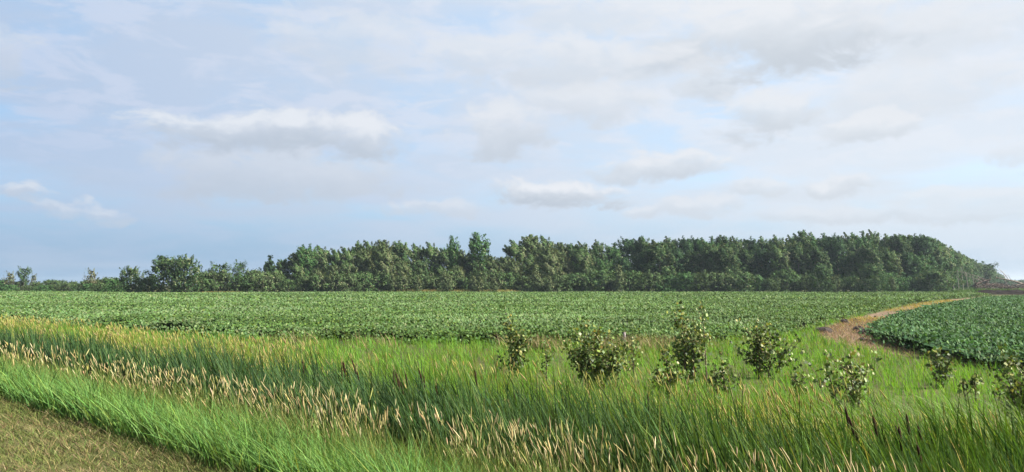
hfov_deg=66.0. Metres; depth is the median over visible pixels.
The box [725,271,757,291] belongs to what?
willow shrub
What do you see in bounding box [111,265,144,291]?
poplar tree
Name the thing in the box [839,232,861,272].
poplar tree
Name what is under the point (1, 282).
willow shrub
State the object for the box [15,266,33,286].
crooked tree
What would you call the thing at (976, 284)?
fallen trunk
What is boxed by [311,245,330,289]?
poplar tree
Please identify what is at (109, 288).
willow shrub
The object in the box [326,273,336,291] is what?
poplar sucker
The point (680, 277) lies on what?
willow shrub
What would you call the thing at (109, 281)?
willow shrub
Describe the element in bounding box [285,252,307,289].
poplar tree
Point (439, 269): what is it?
poplar tree
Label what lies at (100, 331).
yellow grass
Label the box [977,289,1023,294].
soil ridge
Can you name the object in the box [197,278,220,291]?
willow shrub
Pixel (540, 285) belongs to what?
poplar sucker
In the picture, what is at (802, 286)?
willow shrub
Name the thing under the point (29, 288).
willow shrub
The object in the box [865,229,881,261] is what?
poplar tree
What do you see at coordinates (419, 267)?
poplar tree
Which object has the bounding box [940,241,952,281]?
poplar tree
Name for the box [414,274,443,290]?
willow shrub
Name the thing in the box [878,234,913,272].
poplar tree
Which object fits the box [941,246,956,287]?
poplar tree
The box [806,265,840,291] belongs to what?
poplar tree
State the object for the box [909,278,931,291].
willow shrub
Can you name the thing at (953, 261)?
poplar tree
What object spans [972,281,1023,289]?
brush pile
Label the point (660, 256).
poplar tree
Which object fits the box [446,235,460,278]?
poplar tree
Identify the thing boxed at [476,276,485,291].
poplar sucker
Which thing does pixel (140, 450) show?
mown grass
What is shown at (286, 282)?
willow shrub
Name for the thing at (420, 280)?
poplar sucker
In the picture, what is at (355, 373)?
cattail
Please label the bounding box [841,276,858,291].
willow shrub
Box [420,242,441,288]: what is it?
poplar tree
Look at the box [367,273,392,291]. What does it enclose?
willow shrub
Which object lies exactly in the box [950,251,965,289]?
poplar tree
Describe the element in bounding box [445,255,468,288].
poplar tree
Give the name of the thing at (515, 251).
poplar tree
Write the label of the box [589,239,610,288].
poplar tree
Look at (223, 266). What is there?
crooked tree
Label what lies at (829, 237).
poplar tree
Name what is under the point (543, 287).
willow shrub
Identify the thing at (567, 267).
poplar tree
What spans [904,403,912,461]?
cattail
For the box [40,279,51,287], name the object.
willow shrub
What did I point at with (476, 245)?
poplar tree
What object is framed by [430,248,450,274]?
poplar tree
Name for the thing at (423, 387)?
cattail
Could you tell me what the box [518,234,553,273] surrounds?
poplar tree
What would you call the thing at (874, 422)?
cattail
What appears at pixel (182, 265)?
poplar tree
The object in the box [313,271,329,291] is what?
poplar sucker
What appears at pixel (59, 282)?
willow shrub
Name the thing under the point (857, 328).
soil clod
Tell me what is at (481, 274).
willow shrub
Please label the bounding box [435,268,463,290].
willow shrub
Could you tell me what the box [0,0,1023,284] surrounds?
sky
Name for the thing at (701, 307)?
poplar sapling
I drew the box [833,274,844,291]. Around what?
poplar sucker
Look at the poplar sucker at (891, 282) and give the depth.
210.86 m
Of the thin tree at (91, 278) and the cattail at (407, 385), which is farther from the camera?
the thin tree at (91, 278)
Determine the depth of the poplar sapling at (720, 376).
18.93 m
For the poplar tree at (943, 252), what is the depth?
238.38 m
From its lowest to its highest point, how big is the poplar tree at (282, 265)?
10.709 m
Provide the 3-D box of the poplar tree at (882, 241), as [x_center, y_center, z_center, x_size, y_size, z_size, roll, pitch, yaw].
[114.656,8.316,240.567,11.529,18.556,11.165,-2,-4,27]
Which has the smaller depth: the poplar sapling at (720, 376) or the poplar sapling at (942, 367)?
the poplar sapling at (720, 376)
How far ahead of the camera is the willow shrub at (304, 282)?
211.09 m
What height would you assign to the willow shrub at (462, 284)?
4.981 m
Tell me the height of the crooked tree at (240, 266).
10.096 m
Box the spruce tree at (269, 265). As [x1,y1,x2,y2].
[265,255,274,272]
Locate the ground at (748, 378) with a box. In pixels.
[0,285,1023,471]
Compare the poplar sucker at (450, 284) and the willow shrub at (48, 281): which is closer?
the poplar sucker at (450, 284)
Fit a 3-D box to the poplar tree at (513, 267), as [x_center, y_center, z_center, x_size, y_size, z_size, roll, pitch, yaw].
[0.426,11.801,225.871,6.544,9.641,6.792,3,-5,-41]
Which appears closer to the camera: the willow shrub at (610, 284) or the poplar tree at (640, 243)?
the willow shrub at (610, 284)
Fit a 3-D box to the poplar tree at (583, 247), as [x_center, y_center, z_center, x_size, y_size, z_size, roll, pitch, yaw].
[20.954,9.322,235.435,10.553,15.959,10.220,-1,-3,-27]
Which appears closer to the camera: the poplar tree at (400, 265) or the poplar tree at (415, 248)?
the poplar tree at (400, 265)
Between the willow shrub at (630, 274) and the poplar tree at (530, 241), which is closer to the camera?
the willow shrub at (630, 274)
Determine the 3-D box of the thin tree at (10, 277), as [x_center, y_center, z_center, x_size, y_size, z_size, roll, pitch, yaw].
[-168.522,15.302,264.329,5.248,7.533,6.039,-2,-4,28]
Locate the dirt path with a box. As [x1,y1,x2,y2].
[822,297,1023,370]
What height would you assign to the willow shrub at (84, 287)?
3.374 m
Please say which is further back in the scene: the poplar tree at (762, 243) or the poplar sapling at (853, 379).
the poplar tree at (762, 243)
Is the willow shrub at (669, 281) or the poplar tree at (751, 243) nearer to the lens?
the willow shrub at (669, 281)
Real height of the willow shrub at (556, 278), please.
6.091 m
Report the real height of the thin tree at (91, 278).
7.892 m
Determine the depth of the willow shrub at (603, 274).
215.27 m
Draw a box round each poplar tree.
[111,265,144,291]
[133,255,190,291]
[155,253,205,292]
[263,261,275,285]
[271,268,282,289]
[276,259,290,290]
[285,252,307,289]
[287,263,304,291]
[295,243,323,290]
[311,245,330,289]
[311,268,323,275]
[321,248,345,274]
[326,265,340,288]
[337,246,357,289]
[340,260,356,289]
[349,240,366,271]
[351,249,376,290]
[358,240,378,288]
[369,244,397,290]
[372,239,394,269]
[387,240,417,289]
[390,260,410,276]
[407,243,427,273]
[410,259,432,280]
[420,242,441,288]
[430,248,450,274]
[434,265,446,285]
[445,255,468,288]
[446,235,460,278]
[451,249,469,261]
[452,265,466,288]
[461,253,483,278]
[462,256,490,285]
[468,232,490,272]
[482,255,497,271]
[489,260,504,270]
[495,256,518,289]
[500,239,526,289]
[506,261,522,290]
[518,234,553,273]
[520,254,541,276]
[525,246,563,282]
[535,236,553,271]
[546,242,574,275]
[554,257,573,288]
[563,243,578,290]
[567,241,595,275]
[570,249,593,290]
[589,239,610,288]
[591,257,615,289]
[603,255,636,290]
[604,243,622,273]
[614,236,639,267]
[626,235,652,286]
[629,254,653,288]
[635,239,680,288]
[652,245,694,289]
[656,236,681,273]
[674,236,703,270]
[676,250,705,290]
[690,235,702,259]
[693,243,725,290]
[697,236,720,263]
[708,242,742,283]
[713,235,737,266]
[727,236,749,268]
[728,249,758,275]
[742,236,761,287]
[743,246,777,281]
[749,236,771,269]
[757,244,792,289]
[764,234,789,266]
[783,235,801,287]
[784,240,813,289]
[792,229,814,267]
[795,245,833,285]
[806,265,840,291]
[807,233,840,289]
[818,233,847,268]
[820,236,859,289]
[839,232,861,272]
[840,250,862,291]
[845,230,877,263]
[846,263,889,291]
[854,242,886,279]
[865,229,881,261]
[874,233,891,263]
[874,247,903,290]
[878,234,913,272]
[886,250,921,288]
[903,233,941,268]
[905,234,951,288]
[908,251,937,286]
[916,236,953,289]
[923,235,946,289]
[930,238,953,289]
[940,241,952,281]
[941,243,959,288]
[941,246,951,285]
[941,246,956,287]
[943,246,962,288]
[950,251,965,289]
[953,251,965,288]
[955,252,975,287]
[958,254,971,288]
[959,253,974,287]
[965,258,976,288]
[966,258,980,287]
[972,260,983,284]
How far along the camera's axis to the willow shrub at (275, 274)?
213.97 m
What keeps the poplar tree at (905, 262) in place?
on the ground at (748, 378)
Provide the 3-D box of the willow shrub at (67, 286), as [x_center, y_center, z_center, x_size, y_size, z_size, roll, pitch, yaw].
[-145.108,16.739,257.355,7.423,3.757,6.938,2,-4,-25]
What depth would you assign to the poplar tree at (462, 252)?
239.44 m
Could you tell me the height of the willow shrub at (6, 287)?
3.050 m
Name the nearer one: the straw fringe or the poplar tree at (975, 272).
the straw fringe
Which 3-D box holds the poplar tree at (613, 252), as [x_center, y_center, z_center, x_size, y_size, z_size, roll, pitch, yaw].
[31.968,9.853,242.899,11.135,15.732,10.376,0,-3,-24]
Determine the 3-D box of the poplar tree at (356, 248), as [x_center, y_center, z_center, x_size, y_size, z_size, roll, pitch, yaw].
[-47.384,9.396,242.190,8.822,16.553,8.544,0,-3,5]
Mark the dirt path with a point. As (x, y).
(884, 313)
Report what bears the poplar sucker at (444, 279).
on the ground at (748, 378)
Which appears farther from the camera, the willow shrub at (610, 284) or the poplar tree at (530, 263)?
the poplar tree at (530, 263)
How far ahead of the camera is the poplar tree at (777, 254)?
223.82 m
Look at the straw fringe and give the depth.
211.44 m
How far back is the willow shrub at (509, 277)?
218.39 m
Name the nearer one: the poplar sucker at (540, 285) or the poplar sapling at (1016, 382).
the poplar sapling at (1016, 382)
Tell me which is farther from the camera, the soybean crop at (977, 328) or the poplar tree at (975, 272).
the poplar tree at (975, 272)
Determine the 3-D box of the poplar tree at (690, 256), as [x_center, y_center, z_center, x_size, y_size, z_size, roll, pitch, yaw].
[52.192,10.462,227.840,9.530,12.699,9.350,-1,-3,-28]
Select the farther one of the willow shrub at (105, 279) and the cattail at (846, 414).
the willow shrub at (105, 279)
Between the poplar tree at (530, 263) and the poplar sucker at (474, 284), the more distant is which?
the poplar tree at (530, 263)
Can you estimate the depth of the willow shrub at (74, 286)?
253.78 m
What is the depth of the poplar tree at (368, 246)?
241.42 m
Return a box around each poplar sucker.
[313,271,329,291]
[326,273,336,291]
[386,272,398,291]
[396,270,412,290]
[414,275,424,291]
[439,272,448,291]
[444,274,455,290]
[467,276,479,291]
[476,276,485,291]
[488,277,499,291]
[528,269,541,290]
[531,272,545,291]
[544,277,554,291]
[612,264,628,291]
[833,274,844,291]
[887,277,898,291]
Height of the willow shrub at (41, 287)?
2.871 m
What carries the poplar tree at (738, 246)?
on the ground at (748, 378)
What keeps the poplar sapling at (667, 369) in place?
on the ground at (748, 378)
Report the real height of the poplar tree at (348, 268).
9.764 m
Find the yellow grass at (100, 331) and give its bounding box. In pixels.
[0,314,1022,471]
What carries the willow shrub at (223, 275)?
on the ground at (748, 378)
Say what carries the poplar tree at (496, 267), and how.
on the ground at (748, 378)
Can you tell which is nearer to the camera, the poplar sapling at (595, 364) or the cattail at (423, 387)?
the cattail at (423, 387)
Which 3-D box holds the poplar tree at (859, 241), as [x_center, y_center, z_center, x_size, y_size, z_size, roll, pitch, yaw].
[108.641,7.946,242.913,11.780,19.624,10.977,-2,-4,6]
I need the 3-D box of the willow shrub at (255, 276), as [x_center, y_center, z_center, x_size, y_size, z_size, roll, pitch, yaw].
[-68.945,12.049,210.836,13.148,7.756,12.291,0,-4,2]
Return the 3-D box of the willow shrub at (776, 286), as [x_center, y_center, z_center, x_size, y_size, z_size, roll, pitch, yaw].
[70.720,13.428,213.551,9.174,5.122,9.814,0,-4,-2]
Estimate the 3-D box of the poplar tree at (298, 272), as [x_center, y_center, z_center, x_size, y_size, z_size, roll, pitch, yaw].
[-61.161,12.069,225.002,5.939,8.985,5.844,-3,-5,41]
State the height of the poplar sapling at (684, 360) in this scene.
2.374 m
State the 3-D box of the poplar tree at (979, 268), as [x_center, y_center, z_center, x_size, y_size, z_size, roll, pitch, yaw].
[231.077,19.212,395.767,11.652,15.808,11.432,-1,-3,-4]
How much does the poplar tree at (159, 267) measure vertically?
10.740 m
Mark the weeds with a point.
(968, 290)
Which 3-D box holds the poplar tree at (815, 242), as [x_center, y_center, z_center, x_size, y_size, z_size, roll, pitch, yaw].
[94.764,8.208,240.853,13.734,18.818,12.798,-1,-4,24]
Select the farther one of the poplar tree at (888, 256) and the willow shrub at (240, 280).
the poplar tree at (888, 256)
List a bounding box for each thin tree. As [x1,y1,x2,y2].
[1,270,20,289]
[28,273,40,286]
[80,267,103,288]
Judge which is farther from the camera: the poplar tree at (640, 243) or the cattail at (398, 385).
the poplar tree at (640, 243)
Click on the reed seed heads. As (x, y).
(513, 433)
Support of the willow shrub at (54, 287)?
on the ground at (748, 378)
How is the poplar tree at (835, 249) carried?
on the ground at (748, 378)
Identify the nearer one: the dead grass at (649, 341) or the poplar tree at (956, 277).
the dead grass at (649, 341)
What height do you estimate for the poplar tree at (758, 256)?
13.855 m
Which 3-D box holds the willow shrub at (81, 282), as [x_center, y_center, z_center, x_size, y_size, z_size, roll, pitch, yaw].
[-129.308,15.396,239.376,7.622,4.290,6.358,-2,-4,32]
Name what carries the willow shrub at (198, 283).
on the ground at (748, 378)
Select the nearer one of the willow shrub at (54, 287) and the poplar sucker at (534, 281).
the poplar sucker at (534, 281)
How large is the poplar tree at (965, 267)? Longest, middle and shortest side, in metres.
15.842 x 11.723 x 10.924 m
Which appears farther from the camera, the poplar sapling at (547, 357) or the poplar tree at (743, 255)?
the poplar tree at (743, 255)
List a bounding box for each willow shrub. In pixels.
[0,278,12,289]
[0,284,19,290]
[12,281,26,290]
[18,285,36,290]
[28,281,51,290]
[31,284,54,290]
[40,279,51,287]
[44,279,66,290]
[45,284,62,290]
[55,282,72,291]
[69,284,78,290]
[71,283,96,291]
[73,280,87,290]
[87,281,107,291]
[96,277,133,290]
[97,277,114,288]
[100,281,124,291]
[133,277,159,291]
[168,271,226,291]
[193,270,222,291]
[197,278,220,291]
[208,269,234,291]
[219,274,255,291]
[229,268,279,291]
[260,271,288,291]
[277,279,296,291]
[296,275,312,291]
[306,274,329,291]
[320,271,349,291]
[338,271,366,291]
[348,271,378,291]
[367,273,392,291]
[385,274,419,290]
[397,271,438,289]
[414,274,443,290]
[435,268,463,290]
[455,277,472,290]
[466,269,491,290]
[480,269,507,290]
[496,271,518,290]
[510,273,533,291]
[530,276,553,291]
[546,273,573,291]
[559,272,595,291]
[576,275,596,291]
[578,268,615,291]
[605,278,616,291]
[610,270,649,291]
[625,269,679,291]
[646,275,680,291]
[662,271,712,291]
[677,269,735,291]
[699,271,741,291]
[711,272,746,291]
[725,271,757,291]
[739,274,765,291]
[757,277,791,291]
[761,268,807,291]
[782,273,815,291]
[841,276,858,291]
[871,269,907,291]
[887,276,915,291]
[908,269,963,291]
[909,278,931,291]
[993,279,1014,287]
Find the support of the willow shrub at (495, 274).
on the ground at (748, 378)
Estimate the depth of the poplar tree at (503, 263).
230.85 m
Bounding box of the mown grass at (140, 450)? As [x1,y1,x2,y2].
[0,392,277,471]
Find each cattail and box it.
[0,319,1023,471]
[323,353,347,412]
[323,359,345,434]
[347,349,367,407]
[375,363,399,419]
[375,368,395,420]
[381,363,416,411]
[404,358,428,421]
[465,361,479,420]
[830,395,851,451]
[842,407,858,461]
[865,403,880,464]
[872,413,903,468]
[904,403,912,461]
[905,416,922,465]
[912,435,922,471]
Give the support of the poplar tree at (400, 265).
on the ground at (748, 378)
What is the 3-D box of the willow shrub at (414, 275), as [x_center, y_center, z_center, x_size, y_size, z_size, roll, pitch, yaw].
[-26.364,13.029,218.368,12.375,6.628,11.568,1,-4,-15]
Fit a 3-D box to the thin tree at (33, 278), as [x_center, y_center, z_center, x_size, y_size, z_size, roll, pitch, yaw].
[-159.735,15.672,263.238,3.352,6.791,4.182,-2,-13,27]
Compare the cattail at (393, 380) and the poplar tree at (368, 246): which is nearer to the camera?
the cattail at (393, 380)
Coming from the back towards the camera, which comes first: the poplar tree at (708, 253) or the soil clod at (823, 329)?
the poplar tree at (708, 253)
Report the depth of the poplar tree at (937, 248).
236.00 m
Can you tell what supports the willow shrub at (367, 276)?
on the ground at (748, 378)
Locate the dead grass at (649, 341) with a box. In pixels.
[23,316,727,352]
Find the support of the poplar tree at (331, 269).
on the ground at (748, 378)
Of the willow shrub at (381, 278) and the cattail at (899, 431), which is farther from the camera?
the willow shrub at (381, 278)
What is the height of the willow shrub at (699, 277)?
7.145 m
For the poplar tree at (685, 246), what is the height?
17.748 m
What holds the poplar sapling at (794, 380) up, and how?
on the ground at (748, 378)
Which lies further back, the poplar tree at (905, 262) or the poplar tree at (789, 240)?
the poplar tree at (789, 240)
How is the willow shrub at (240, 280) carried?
on the ground at (748, 378)
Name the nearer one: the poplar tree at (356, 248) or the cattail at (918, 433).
the cattail at (918, 433)
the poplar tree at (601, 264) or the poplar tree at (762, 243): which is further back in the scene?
the poplar tree at (762, 243)
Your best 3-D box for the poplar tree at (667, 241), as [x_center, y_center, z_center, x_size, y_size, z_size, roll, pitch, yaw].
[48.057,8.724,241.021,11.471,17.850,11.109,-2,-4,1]
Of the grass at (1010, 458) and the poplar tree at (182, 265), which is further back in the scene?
the poplar tree at (182, 265)
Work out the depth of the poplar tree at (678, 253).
226.84 m
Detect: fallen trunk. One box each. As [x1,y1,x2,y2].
[972,276,991,288]
[996,275,1023,285]
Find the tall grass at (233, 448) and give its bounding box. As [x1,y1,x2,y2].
[0,357,644,471]
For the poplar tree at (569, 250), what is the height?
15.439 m
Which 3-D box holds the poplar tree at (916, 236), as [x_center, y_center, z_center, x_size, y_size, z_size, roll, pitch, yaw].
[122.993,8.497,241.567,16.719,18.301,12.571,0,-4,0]
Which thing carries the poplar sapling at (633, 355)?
on the ground at (748, 378)
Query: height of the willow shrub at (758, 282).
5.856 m
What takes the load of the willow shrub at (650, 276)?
on the ground at (748, 378)
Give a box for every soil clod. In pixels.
[813,327,832,332]
[852,326,863,330]
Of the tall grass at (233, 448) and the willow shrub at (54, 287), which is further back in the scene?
the willow shrub at (54, 287)
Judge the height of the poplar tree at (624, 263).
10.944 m
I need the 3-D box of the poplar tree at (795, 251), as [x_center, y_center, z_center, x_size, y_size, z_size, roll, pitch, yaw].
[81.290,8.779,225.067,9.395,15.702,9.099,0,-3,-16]
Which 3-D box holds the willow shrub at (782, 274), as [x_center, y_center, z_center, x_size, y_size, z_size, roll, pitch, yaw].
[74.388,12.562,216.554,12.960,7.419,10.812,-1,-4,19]
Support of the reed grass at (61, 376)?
on the ground at (748, 378)
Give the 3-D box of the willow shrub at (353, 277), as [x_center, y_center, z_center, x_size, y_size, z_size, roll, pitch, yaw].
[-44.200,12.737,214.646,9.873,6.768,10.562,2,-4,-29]
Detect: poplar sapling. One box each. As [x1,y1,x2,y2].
[496,313,534,375]
[535,339,556,377]
[559,317,638,391]
[619,337,642,377]
[649,343,688,401]
[666,301,711,387]
[696,302,717,388]
[702,351,739,399]
[729,318,805,378]
[784,358,810,400]
[799,348,881,418]
[921,345,955,388]
[957,370,981,405]
[973,342,1023,432]
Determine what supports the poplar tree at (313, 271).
on the ground at (748, 378)
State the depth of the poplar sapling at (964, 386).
17.45 m
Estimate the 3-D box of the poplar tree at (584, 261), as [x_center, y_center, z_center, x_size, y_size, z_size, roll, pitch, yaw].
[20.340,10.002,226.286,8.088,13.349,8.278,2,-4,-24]
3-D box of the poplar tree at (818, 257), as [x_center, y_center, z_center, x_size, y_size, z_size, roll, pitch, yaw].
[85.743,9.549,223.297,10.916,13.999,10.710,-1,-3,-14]
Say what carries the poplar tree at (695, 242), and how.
on the ground at (748, 378)
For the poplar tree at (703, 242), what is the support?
on the ground at (748, 378)
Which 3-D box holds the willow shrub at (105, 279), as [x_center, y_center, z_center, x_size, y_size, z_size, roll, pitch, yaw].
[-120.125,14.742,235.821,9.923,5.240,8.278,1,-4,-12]
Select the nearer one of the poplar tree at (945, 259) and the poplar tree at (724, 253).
the poplar tree at (724, 253)
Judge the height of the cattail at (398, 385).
1.810 m
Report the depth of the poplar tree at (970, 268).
345.24 m
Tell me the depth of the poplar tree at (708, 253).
225.21 m
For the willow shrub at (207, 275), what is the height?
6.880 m
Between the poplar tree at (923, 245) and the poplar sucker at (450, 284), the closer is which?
the poplar sucker at (450, 284)
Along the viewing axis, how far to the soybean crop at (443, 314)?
61.88 m
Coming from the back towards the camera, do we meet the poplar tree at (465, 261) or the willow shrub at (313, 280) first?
the poplar tree at (465, 261)
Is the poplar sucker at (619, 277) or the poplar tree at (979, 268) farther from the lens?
the poplar tree at (979, 268)
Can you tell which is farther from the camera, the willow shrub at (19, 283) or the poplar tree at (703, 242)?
the willow shrub at (19, 283)
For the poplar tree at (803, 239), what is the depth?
239.75 m
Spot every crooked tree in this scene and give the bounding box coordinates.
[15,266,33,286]
[206,261,233,274]
[232,259,247,291]
[977,261,997,286]
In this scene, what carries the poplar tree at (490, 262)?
on the ground at (748, 378)
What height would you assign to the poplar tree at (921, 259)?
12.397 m
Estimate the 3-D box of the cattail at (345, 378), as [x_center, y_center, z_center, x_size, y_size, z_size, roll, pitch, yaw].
[-3.334,3.116,14.744,0.640,1.901,0.111,1,-4,-14]
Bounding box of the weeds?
[946,287,1023,291]
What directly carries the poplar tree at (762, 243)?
on the ground at (748, 378)
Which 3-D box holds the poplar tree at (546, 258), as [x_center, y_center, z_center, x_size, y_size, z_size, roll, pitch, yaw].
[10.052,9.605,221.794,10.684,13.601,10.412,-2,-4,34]
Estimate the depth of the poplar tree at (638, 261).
225.10 m
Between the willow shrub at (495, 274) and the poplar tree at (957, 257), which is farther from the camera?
the poplar tree at (957, 257)
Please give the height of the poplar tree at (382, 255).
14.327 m
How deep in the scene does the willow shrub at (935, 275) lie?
213.56 m
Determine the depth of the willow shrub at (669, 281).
215.76 m
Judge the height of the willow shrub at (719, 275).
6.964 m
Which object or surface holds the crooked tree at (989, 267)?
on the ground at (748, 378)
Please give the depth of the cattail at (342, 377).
14.97 m
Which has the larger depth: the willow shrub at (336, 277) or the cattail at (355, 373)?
the willow shrub at (336, 277)
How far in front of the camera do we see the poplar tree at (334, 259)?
235.04 m
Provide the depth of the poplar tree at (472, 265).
225.53 m
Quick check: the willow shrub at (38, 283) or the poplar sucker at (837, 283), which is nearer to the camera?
the poplar sucker at (837, 283)
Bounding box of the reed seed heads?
[0,341,1001,471]
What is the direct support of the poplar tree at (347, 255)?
on the ground at (748, 378)
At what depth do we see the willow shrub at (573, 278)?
214.79 m
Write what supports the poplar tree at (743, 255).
on the ground at (748, 378)
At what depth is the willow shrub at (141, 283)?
201.75 m
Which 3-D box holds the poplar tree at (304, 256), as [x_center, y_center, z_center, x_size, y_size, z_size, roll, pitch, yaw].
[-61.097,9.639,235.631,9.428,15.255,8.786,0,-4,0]
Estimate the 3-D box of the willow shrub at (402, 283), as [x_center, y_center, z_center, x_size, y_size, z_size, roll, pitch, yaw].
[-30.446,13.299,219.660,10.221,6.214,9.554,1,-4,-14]
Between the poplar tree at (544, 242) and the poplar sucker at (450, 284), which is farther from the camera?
the poplar tree at (544, 242)
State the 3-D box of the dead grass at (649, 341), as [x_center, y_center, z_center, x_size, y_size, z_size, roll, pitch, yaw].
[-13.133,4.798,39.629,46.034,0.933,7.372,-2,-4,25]
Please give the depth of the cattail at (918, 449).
9.45 m
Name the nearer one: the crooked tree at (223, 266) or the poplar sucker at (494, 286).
the poplar sucker at (494, 286)
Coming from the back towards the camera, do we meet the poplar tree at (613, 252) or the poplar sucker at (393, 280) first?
the poplar tree at (613, 252)
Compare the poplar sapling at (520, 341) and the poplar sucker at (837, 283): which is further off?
the poplar sucker at (837, 283)
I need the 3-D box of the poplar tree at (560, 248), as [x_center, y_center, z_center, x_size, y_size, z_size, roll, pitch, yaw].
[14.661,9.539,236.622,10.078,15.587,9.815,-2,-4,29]
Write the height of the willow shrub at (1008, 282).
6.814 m
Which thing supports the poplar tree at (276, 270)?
on the ground at (748, 378)
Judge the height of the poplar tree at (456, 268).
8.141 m
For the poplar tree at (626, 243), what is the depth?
243.63 m
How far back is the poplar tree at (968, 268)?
326.26 m
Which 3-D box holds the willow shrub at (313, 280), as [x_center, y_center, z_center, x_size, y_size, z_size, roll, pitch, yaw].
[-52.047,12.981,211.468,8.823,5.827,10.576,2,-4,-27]
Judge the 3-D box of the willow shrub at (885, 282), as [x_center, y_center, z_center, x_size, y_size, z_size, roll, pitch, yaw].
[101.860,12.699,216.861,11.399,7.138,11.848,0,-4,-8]
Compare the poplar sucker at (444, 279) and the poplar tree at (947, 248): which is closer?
the poplar sucker at (444, 279)
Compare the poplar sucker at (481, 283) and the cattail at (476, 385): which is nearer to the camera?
the cattail at (476, 385)
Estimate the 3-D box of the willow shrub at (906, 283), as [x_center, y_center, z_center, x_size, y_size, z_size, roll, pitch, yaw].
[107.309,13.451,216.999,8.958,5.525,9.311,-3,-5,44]
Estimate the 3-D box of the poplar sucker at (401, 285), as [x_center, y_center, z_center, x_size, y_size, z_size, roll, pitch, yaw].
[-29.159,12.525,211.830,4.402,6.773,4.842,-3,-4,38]
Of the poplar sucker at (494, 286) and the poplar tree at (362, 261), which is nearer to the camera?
the poplar sucker at (494, 286)
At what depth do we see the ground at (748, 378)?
23.35 m
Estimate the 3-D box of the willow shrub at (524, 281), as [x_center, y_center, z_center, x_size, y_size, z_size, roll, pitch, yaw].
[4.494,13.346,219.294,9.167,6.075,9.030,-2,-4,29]
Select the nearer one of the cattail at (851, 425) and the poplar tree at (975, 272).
the cattail at (851, 425)
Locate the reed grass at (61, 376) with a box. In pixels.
[0,345,792,471]
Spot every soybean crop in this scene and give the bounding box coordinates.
[0,290,997,345]
[854,294,1023,373]
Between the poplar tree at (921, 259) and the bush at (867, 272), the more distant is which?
the poplar tree at (921, 259)
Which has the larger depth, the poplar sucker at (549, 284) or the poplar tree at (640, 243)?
the poplar tree at (640, 243)
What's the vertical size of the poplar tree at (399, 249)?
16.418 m
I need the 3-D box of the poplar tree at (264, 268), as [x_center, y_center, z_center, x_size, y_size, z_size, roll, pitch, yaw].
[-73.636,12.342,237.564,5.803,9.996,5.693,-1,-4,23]
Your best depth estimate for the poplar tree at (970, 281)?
333.21 m
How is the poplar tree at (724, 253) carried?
on the ground at (748, 378)
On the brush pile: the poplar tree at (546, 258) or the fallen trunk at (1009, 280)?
the fallen trunk at (1009, 280)
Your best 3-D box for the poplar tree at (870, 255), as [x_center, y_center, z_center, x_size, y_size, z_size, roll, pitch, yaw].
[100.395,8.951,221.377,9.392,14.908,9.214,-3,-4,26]
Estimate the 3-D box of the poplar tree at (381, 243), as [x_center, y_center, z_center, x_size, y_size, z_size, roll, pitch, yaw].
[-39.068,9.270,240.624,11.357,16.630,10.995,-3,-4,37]
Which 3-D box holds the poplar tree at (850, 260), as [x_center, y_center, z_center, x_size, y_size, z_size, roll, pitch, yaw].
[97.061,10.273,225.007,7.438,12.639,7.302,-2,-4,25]
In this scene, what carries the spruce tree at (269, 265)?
on the ground at (748, 378)
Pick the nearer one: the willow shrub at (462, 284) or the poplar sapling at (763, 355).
the poplar sapling at (763, 355)
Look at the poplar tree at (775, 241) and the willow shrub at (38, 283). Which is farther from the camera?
the willow shrub at (38, 283)
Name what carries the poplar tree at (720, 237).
on the ground at (748, 378)
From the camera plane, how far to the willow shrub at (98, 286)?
214.71 m
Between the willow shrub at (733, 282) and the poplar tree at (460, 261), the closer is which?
the willow shrub at (733, 282)
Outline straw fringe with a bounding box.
[208,289,524,291]

